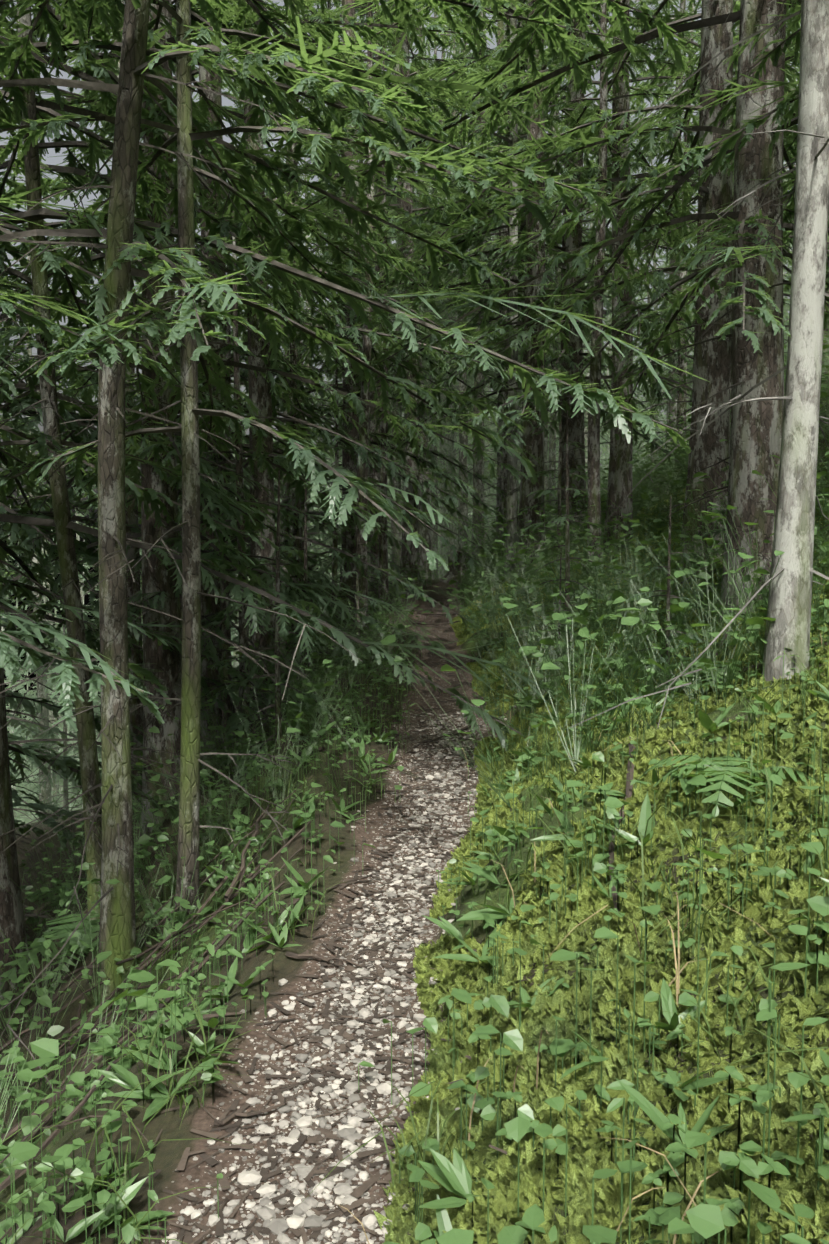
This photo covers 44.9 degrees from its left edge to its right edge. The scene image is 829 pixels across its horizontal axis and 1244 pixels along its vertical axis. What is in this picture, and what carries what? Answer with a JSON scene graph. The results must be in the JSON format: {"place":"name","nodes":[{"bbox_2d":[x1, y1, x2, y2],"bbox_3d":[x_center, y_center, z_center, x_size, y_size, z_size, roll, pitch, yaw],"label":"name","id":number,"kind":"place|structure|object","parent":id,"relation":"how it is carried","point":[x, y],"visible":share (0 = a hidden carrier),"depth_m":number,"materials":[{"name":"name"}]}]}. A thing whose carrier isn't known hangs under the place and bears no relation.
{"place":"outdoors","nodes":[
{"label":"outdoors","id":0,"kind":"place"},
{"bbox_2d":[0,0,800,783],"label":"sky","id":1,"kind":"structure","parent":0,"point":[49,159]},
{"bbox_2d":[0,358,828,1243],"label":"ground","id":2,"kind":"structure","parent":0,"point":[196,1116],"depth_m":3.86,"materials":[{"name":"brown soil"}]},
{"bbox_2d":[1,458,59,808],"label":"tree","id":3,"kind":"object","parent":2,"relation":"on","point":[15,730],"visible":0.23,"depth_m":36.23,"materials":[{"name":"green plant"}]},
{"bbox_2d":[4,541,71,821],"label":"tree","id":4,"kind":"object","parent":2,"relation":"on","point":[21,691],"visible":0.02,"depth_m":49.15,"materials":[{"name":"green plant"}]},
{"bbox_2d":[0,27,100,832],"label":"tree","id":5,"kind":"object","parent":2,"relation":"on","point":[16,720],"visible":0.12,"depth_m":21.05,"materials":[{"name":"green plant"}]},
{"bbox_2d":[1,172,100,820],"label":"tree","id":6,"kind":"object","parent":2,"relation":"on","point":[43,692],"visible":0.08,"depth_m":27.41,"materials":[{"name":"green plant"}]},
{"bbox_2d":[4,540,101,814],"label":"tree","id":7,"kind":"object","parent":2,"relation":"on","point":[31,691],"visible":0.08,"depth_m":50.52,"materials":[{"name":"green plant"}]},
{"bbox_2d":[6,541,101,819],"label":"tree","id":8,"kind":"object","parent":2,"relation":"on","point":[55,791],"visible":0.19,"depth_m":33.26,"materials":[{"name":"green plant"}]},
{"bbox_2d":[11,607,100,821],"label":"tree","id":9,"kind":"object","parent":2,"relation":"on","point":[65,783],"visible":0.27,"depth_m":23.17,"materials":[{"name":"green plant"}]},
{"bbox_2d":[16,446,101,808],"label":"tree","id":10,"kind":"object","parent":2,"relation":"on","point":[81,581],"visible":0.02,"depth_m":54.14,"materials":[{"name":"green plant"}]},
{"bbox_2d":[17,573,100,819],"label":"tree","id":11,"kind":"object","parent":2,"relation":"on","point":[61,788],"visible":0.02,"depth_m":59.79,"materials":[{"name":"green plant"}]},
{"bbox_2d":[35,536,101,813],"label":"tree","id":12,"kind":"object","parent":2,"relation":"on","point":[74,719],"visible":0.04,"depth_m":47.05,"materials":[{"name":"green plant"}]},
{"bbox_2d":[0,136,142,850],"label":"tree","id":13,"kind":"object","parent":2,"relation":"on","point":[16,797],"visible":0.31,"depth_m":14.34,"materials":[{"name":"green plant"}]},
{"bbox_2d":[0,2,178,938],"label":"tree","id":14,"kind":"object","parent":2,"relation":"on","point":[15,252],"visible":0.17,"depth_m":8.98,"materials":[{"name":"green plant"}]},
{"bbox_2d":[0,0,234,730],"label":"tree","id":15,"kind":"object","parent":2,"relation":"on","point":[67,676],"visible":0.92,"depth_m":3.09,"materials":[{"name":"green plant"}]},
{"bbox_2d":[0,9,342,669],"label":"tree","id":16,"kind":"object","parent":2,"relation":"on","point":[92,388],"visible":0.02,"depth_m":21.61,"materials":[{"name":"green plant"}]},
{"bbox_2d":[0,0,385,919],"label":"tree","id":17,"kind":"object","parent":2,"relation":"on","point":[30,164],"visible":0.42,"depth_m":6.60,"materials":[{"name":"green plant"}]},
{"bbox_2d":[0,0,414,795],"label":"tree","id":18,"kind":"object","parent":2,"relation":"on","point":[134,584],"visible":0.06,"depth_m":15.37,"materials":[{"name":"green plant"}]},
{"bbox_2d":[0,0,447,909],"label":"tree","id":19,"kind":"object","parent":2,"relation":"on","point":[64,172],"visible":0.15,"depth_m":9.54,"materials":[{"name":"green plant"}]},
{"bbox_2d":[0,3,450,749],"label":"tree","id":20,"kind":"object","parent":2,"relation":"on","point":[178,439],"visible":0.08,"depth_m":12.78,"materials":[{"name":"green plant"}]},
{"bbox_2d":[127,171,344,790],"bbox_3d":[-1.461,-1.234,8.930,2.160,5.715,2.191,1,5,11],"label":"tree","id":21,"kind":"object","parent":2,"relation":"on","point":[244,640],"visible":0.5,"depth_m":8.77,"materials":[{"name":"green plant"}]},
{"bbox_2d":[125,182,346,751],"bbox_3d":[-2.210,-1.409,11.509,2.677,6.985,2.640,-1,5,-13],"label":"tree","id":22,"kind":"object","parent":2,"relation":"on","point":[228,699],"visible":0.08,"depth_m":11.42,"materials":[{"name":"green plant"}]},
{"bbox_2d":[0,0,511,770],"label":"tree","id":23,"kind":"object","parent":2,"relation":"on","point":[210,604],"visible":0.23,"depth_m":12.08,"materials":[{"name":"green plant"}]},
{"bbox_2d":[0,27,518,818],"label":"tree","id":24,"kind":"object","parent":2,"relation":"on","point":[288,173],"visible":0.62,"depth_m":6.09,"materials":[{"name":"green plant"}]},
{"bbox_2d":[0,0,540,835],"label":"tree","id":25,"kind":"object","parent":2,"relation":"on","point":[164,666],"visible":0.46,"depth_m":8.46,"materials":[{"name":"green plant"}]},
{"bbox_2d":[206,469,342,789],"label":"tree","id":26,"kind":"object","parent":2,"relation":"on","point":[278,673],"visible":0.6,"depth_m":7.27,"materials":[{"name":"green plant"}]},
{"bbox_2d":[0,0,552,925],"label":"tree","id":27,"kind":"object","parent":2,"relation":"on","point":[188,394],"visible":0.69,"depth_m":4.91,"materials":[{"name":"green plant"}]},
{"bbox_2d":[0,3,561,733],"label":"tree","id":28,"kind":"object","parent":2,"relation":"on","point":[260,389],"visible":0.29,"depth_m":10.74,"materials":[{"name":"green plant"}]},
{"bbox_2d":[199,12,362,688],"bbox_3d":[-1.596,-3.574,13.406,2.182,9.543,2.110,1,5,14],"label":"tree","id":29,"kind":"object","parent":2,"relation":"on","point":[297,531],"visible":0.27,"depth_m":13.23,"materials":[{"name":"green plant"}]},
{"bbox_2d":[230,346,351,683],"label":"tree","id":30,"kind":"object","parent":2,"relation":"on","point":[287,529],"visible":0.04,"depth_m":14.46,"materials":[{"name":"green plant"}]},
{"bbox_2d":[253,468,357,730],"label":"tree","id":31,"kind":"object","parent":2,"relation":"on","point":[304,556],"visible":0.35,"depth_m":10.54,"materials":[{"name":"green plant"}]},
{"bbox_2d":[231,157,389,680],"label":"tree","id":32,"kind":"object","parent":2,"relation":"on","point":[308,501],"visible":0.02,"depth_m":25.64,"materials":[{"name":"green plant"}]},
{"bbox_2d":[139,1,493,670],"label":"tree","id":33,"kind":"object","parent":2,"relation":"on","point":[326,417],"visible":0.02,"depth_m":19.92,"materials":[{"name":"green plant"}]},
{"bbox_2d":[231,140,419,652],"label":"tree","id":34,"kind":"object","parent":2,"relation":"on","point":[321,425],"visible":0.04,"depth_m":18.18,"materials":[{"name":"green plant"}]},
{"bbox_2d":[274,159,403,612],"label":"tree","id":35,"kind":"object","parent":2,"relation":"on","point":[314,546],"visible":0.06,"depth_m":21.02,"materials":[{"name":"green plant"}]},
{"bbox_2d":[166,704,515,1243],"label":"gravel pebbles","id":36,"kind":"object","parent":2,"relation":"on","point":[351,1134],"visible":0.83,"depth_m":2.94,"materials":[{"name":"gravel"}]},
{"bbox_2d":[280,324,406,656],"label":"tree","id":37,"kind":"object","parent":2,"relation":"on","point":[321,528],"visible":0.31,"depth_m":13.34,"materials":[{"name":"green plant"}]},
{"bbox_2d":[0,0,687,1086],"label":"tree","id":38,"kind":"object","parent":2,"relation":"on","point":[122,248],"visible":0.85,"depth_m":4.74,"materials":[{"name":"green plant"}]},
{"bbox_2d":[282,0,419,517],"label":"tree","id":39,"kind":"object","parent":2,"relation":"on","point":[335,178],"visible":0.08,"depth_m":15.76,"materials":[{"name":"green plant"}]},
{"bbox_2d":[0,0,709,999],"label":"tree","id":40,"kind":"object","parent":2,"relation":"on","point":[12,920],"visible":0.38,"depth_m":5.80,"materials":[{"name":"green plant"}]},
{"bbox_2d":[322,504,388,659],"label":"tree","id":41,"kind":"object","parent":2,"relation":"on","point":[370,601],"visible":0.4,"depth_m":12.13,"materials":[{"name":"green plant"}]},
{"bbox_2d":[285,271,431,600],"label":"tree","id":42,"kind":"object","parent":2,"relation":"on","point":[371,469],"visible":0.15,"depth_m":15.83,"materials":[{"name":"green plant"}]},
{"bbox_2d":[87,0,633,624],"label":"tree","id":43,"kind":"object","parent":2,"relation":"on","point":[349,544],"visible":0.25,"depth_m":14.71,"materials":[{"name":"green plant"}]},
{"bbox_2d":[284,0,446,593],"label":"tree","id":44,"kind":"object","parent":2,"relation":"on","point":[368,559],"visible":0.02,"depth_m":22.18,"materials":[{"name":"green plant"}]},
{"bbox_2d":[309,37,433,556],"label":"tree","id":45,"kind":"object","parent":2,"relation":"on","point":[363,248],"visible":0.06,"depth_m":19.90,"materials":[{"name":"green plant"}]},
{"bbox_2d":[277,0,470,645],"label":"tree","id":46,"kind":"object","parent":2,"relation":"on","point":[367,348],"visible":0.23,"depth_m":12.34,"materials":[{"name":"green plant"}]},
{"bbox_2d":[309,16,447,601],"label":"tree","id":47,"kind":"object","parent":2,"relation":"on","point":[383,548],"visible":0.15,"depth_m":14.78,"materials":[{"name":"green plant"}]},
{"bbox_2d":[282,4,486,578],"bbox_3d":[-0.205,-9.011,19.692,4.066,17.331,3.835,2,5,22],"label":"tree","id":48,"kind":"object","parent":2,"relation":"on","point":[424,531],"visible":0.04,"depth_m":19.56,"materials":[{"name":"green plant"}]},
{"bbox_2d":[283,3,492,615],"bbox_3d":[-1.831,-8.527,34.279,9.754,26.163,8.225,-2,5,-21],"label":"tree","id":49,"kind":"object","parent":2,"relation":"on","point":[303,304],"depth_m":34.65,"materials":[{"name":"green plant"}]},
{"bbox_2d":[300,0,489,594],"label":"tree","id":50,"kind":"object","parent":2,"relation":"on","point":[372,430],"visible":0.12,"depth_m":18.83,"materials":[{"name":"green plant"}]},
{"bbox_2d":[339,54,456,530],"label":"tree","id":51,"kind":"object","parent":2,"relation":"on","point":[423,360],"depth_m":23.75,"materials":[{"name":"green plant"}]},
{"bbox_2d":[308,1,488,585],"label":"tree","id":52,"kind":"object","parent":2,"relation":"on","point":[398,484],"depth_m":20.66,"materials":[{"name":"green plant"}]},
{"bbox_2d":[294,0,507,586],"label":"tree","id":53,"kind":"object","parent":2,"relation":"on","point":[412,557],"visible":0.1,"depth_m":17.25,"materials":[{"name":"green plant"}]},
{"bbox_2d":[0,323,828,1243],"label":"undergrowth plants","id":54,"kind":"object","parent":2,"relation":"on","point":[710,1219],"visible":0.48,"depth_m":4.01,"materials":[{"name":"green plant"}]},
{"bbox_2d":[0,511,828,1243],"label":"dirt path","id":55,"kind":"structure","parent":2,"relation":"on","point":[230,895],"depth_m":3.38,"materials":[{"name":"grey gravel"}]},
{"bbox_2d":[311,8,548,583],"bbox_3d":[0.603,-9.243,28.363,9.144,24.528,7.711,-1,5,-8],"label":"tree","id":56,"kind":"object","parent":2,"relation":"on","point":[424,382],"depth_m":28.34,"materials":[{"name":"green plant"}]},
{"bbox_2d":[371,166,494,529],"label":"tree","id":57,"kind":"object","parent":2,"relation":"on","point":[436,369],"visible":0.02,"depth_m":23.16,"materials":[{"name":"green plant"}]},
{"bbox_2d":[390,7,498,578],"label":"tree","id":58,"kind":"object","parent":2,"relation":"on","point":[434,536],"visible":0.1,"depth_m":22.11,"materials":[{"name":"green plant"}]},
{"bbox_2d":[390,111,498,544],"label":"tree","id":59,"kind":"object","parent":2,"relation":"on","point":[471,416],"visible":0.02,"depth_m":30.07,"materials":[{"name":"green plant"}]},
{"bbox_2d":[387,21,521,577],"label":"tree","id":60,"kind":"object","parent":2,"relation":"on","point":[442,534],"visible":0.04,"depth_m":25.56,"materials":[{"name":"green plant"}]},
{"bbox_2d":[440,547,470,583],"bbox_3d":[0.824,-0.938,18.472,0.806,0.873,0.805,0,5,2],"label":"tree stump","id":61,"kind":"object","parent":2,"relation":"on","point":[449,575],"visible":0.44,"depth_m":18.29,"materials":[{"name":"wood"}]},
{"bbox_2d":[415,15,498,564],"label":"tree","id":62,"kind":"object","parent":2,"relation":"on","point":[451,540],"visible":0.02,"depth_m":24.09,"materials":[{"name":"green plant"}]},
{"bbox_2d":[391,22,550,550],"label":"tree","id":63,"kind":"object","parent":2,"relation":"on","point":[462,510],"visible":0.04,"depth_m":20.94,"materials":[{"name":"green plant"}]},
{"bbox_2d":[421,16,520,530],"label":"tree","id":64,"kind":"object","parent":2,"relation":"on","point":[467,311],"visible":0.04,"depth_m":23.83,"materials":[{"name":"green plant"}]},
{"bbox_2d":[385,8,561,566],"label":"tree","id":65,"kind":"object","parent":2,"relation":"on","point":[478,484],"visible":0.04,"depth_m":20.17,"materials":[{"name":"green plant"}]},
{"bbox_2d":[387,115,587,572],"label":"tree","id":66,"kind":"object","parent":2,"relation":"on","point":[485,485],"depth_m":26.15,"materials":[{"name":"green plant"}]},
{"bbox_2d":[389,13,604,553],"bbox_3d":[2.192,-8.270,31.798,7.355,22.231,7.946,1,5,14],"label":"tree","id":67,"kind":"object","parent":2,"relation":"on","point":[486,389],"visible":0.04,"depth_m":32.34,"materials":[{"name":"green plant"}]},
{"bbox_2d":[390,8,610,562],"bbox_3d":[1.508,-7.570,16.248,4.005,13.898,4.068,-1,5,-15],"label":"tree","id":68,"kind":"object","parent":2,"relation":"on","point":[500,502],"visible":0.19,"depth_m":16.49,"materials":[{"name":"green plant"}]},
{"bbox_2d":[410,3,599,540],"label":"tree","id":69,"kind":"object","parent":2,"relation":"on","point":[499,25],"visible":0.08,"depth_m":18.36,"materials":[{"name":"green plant"}]},
{"bbox_2d":[337,0,691,574],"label":"tree","id":70,"kind":"object","parent":2,"relation":"on","point":[511,513],"visible":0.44,"depth_m":13.12,"materials":[{"name":"green plant"}]},
{"bbox_2d":[443,2,585,489],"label":"tree","id":71,"kind":"object","parent":2,"relation":"on","point":[495,142],"visible":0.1,"depth_m":16.69,"materials":[{"name":"green plant"}]},
{"bbox_2d":[445,5,587,511],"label":"tree","id":72,"kind":"object","parent":2,"relation":"on","point":[519,453],"depth_m":25.52,"materials":[{"name":"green plant"}]},
{"bbox_2d":[431,0,604,534],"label":"tree","id":73,"kind":"object","parent":2,"relation":"on","point":[472,212],"visible":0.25,"depth_m":13.78,"materials":[{"name":"green plant"}]},
{"bbox_2d":[425,115,611,523],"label":"tree","id":74,"kind":"object","parent":2,"relation":"on","point":[495,454],"visible":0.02,"depth_m":22.36,"materials":[{"name":"green plant"}]},
{"bbox_2d":[268,0,828,625],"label":"tree","id":75,"kind":"object","parent":2,"relation":"on","point":[756,294],"visible":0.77,"depth_m":6.33,"materials":[{"name":"green plant"}]},
{"bbox_2d":[309,0,791,574],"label":"tree","id":76,"kind":"object","parent":2,"relation":"on","point":[529,416],"visible":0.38,"depth_m":12.57,"materials":[{"name":"green plant"}]},
{"bbox_2d":[491,0,611,462],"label":"tree","id":77,"kind":"object","parent":2,"relation":"on","point":[549,284],"visible":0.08,"depth_m":17.38,"materials":[{"name":"green plant"}]},
{"bbox_2d":[522,548,582,685],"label":"tree","id":78,"kind":"object","parent":2,"relation":"on","point":[568,609],"visible":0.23,"depth_m":7.80,"materials":[{"name":"green plant"}]},
{"bbox_2d":[494,49,611,526],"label":"tree","id":79,"kind":"object","parent":2,"relation":"on","point":[552,446],"visible":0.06,"depth_m":22.11,"materials":[{"name":"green plant"}]},
{"bbox_2d":[510,393,601,562],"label":"tree","id":80,"kind":"object","parent":2,"relation":"on","point":[560,503],"visible":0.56,"depth_m":12.36,"materials":[{"name":"green plant"}]},
{"bbox_2d":[329,0,791,540],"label":"tree","id":81,"kind":"object","parent":2,"relation":"on","point":[569,364],"visible":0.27,"depth_m":13.93,"materials":[{"name":"green plant"}]},
{"bbox_2d":[510,410,622,651],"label":"tree","id":82,"kind":"object","parent":2,"relation":"on","point":[567,558],"visible":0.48,"depth_m":8.82,"materials":[{"name":"green plant"}]},
{"bbox_2d":[309,0,828,570],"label":"tree","id":83,"kind":"object","parent":2,"relation":"on","point":[711,366],"visible":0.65,"depth_m":9.13,"materials":[{"name":"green plant"}]},
{"bbox_2d":[485,2,652,521],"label":"tree","id":84,"kind":"object","parent":2,"relation":"on","point":[546,447],"visible":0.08,"depth_m":21.38,"materials":[{"name":"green plant"}]},
{"bbox_2d":[485,0,692,444],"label":"tree","id":85,"kind":"object","parent":2,"relation":"on","point":[593,155],"visible":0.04,"depth_m":18.97,"materials":[{"name":"green plant"}]},
{"bbox_2d":[494,0,699,574],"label":"tree","id":86,"kind":"object","parent":2,"relation":"on","point":[593,457],"visible":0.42,"depth_m":10.77,"materials":[{"name":"green plant"}]},
{"bbox_2d":[400,0,797,556],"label":"tree","id":87,"kind":"object","parent":2,"relation":"on","point":[620,475],"visible":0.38,"depth_m":11.40,"materials":[{"name":"green plant"}]},
{"bbox_2d":[373,480,828,1243],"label":"moss tufts","id":88,"kind":"object","parent":2,"relation":"on","point":[511,1194],"visible":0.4,"depth_m":2.55,"materials":[{"name":"green plant"}]},
{"bbox_2d":[548,222,663,490],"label":"tree","id":89,"kind":"object","parent":2,"relation":"on","point":[586,415],"visible":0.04,"depth_m":35.16,"materials":[{"name":"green plant"}]},
{"bbox_2d":[585,252,659,477],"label":"tree","id":90,"kind":"object","parent":2,"relation":"on","point":[608,447],"visible":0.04,"depth_m":44.29,"materials":[{"name":"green plant"}]},
{"bbox_2d":[600,209,692,472],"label":"tree","id":91,"kind":"object","parent":2,"relation":"on","point":[651,405],"visible":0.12,"depth_m":24.68,"materials":[{"name":"green plant"}]},
{"bbox_2d":[606,100,693,470],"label":"tree","id":92,"kind":"object","parent":2,"relation":"on","point":[654,266],"visible":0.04,"depth_m":32.53,"materials":[{"name":"green plant"}]},
{"bbox_2d":[611,84,696,454],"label":"tree","id":93,"kind":"object","parent":2,"relation":"on","point":[644,295],"visible":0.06,"depth_m":30.00,"materials":[{"name":"green plant"}]},
{"bbox_2d":[617,496,710,703],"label":"tree","id":94,"kind":"object","parent":2,"relation":"on","point":[688,600],"visible":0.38,"depth_m":5.48,"materials":[{"name":"green plant"}]},
{"bbox_2d":[501,0,828,727],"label":"tree","id":95,"kind":"object","parent":2,"relation":"on","point":[789,598],"visible":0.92,"depth_m":4.32,"materials":[{"name":"grey plant"}]},
{"bbox_2d":[546,0,791,450],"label":"tree","id":96,"kind":"object","parent":2,"relation":"on","point":[671,261],"depth_m":21.04,"materials":[{"name":"green plant"}]},
{"bbox_2d":[556,0,800,428],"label":"tree","id":97,"kind":"object","parent":2,"relation":"on","point":[662,85],"visible":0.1,"depth_m":14.95,"materials":[{"name":"green plant"}]},
{"bbox_2d":[584,3,792,453],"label":"tree","id":98,"kind":"object","parent":2,"relation":"on","point":[683,405],"visible":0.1,"depth_m":18.21,"materials":[{"name":"green plant"}]},
{"bbox_2d":[696,465,728,605],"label":"tree","id":99,"kind":"object","parent":2,"relation":"on","point":[715,534],"visible":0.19,"depth_m":7.43,"materials":[{"name":"green plant"}]},
{"bbox_2d":[628,2,800,288],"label":"conifer branches","id":100,"kind":"object","parent":2,"relation":"on","point":[698,153],"visible":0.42,"depth_m":4.74,"materials":[{"name":"green plant"}]},
{"bbox_2d":[601,0,828,437],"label":"tree","id":101,"kind":"object","parent":2,"relation":"on","point":[787,306],"depth_m":38.97,"materials":[{"name":"green plant"}]},
{"bbox_2d":[630,0,828,363],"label":"tree","id":102,"kind":"object","parent":2,"relation":"on","point":[657,122],"visible":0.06,"depth_m":18.06,"materials":[{"name":"green plant"}]},
{"bbox_2d":[650,1,828,405],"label":"tree","id":103,"kind":"object","parent":2,"relation":"on","point":[670,244],"visible":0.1,"depth_m":11.94,"materials":[{"name":"green plant"}]},
{"bbox_2d":[660,6,828,249],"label":"tree","id":104,"kind":"object","parent":2,"relation":"on","point":[724,164],"visible":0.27,"depth_m":9.15,"materials":[{"name":"green plant"}]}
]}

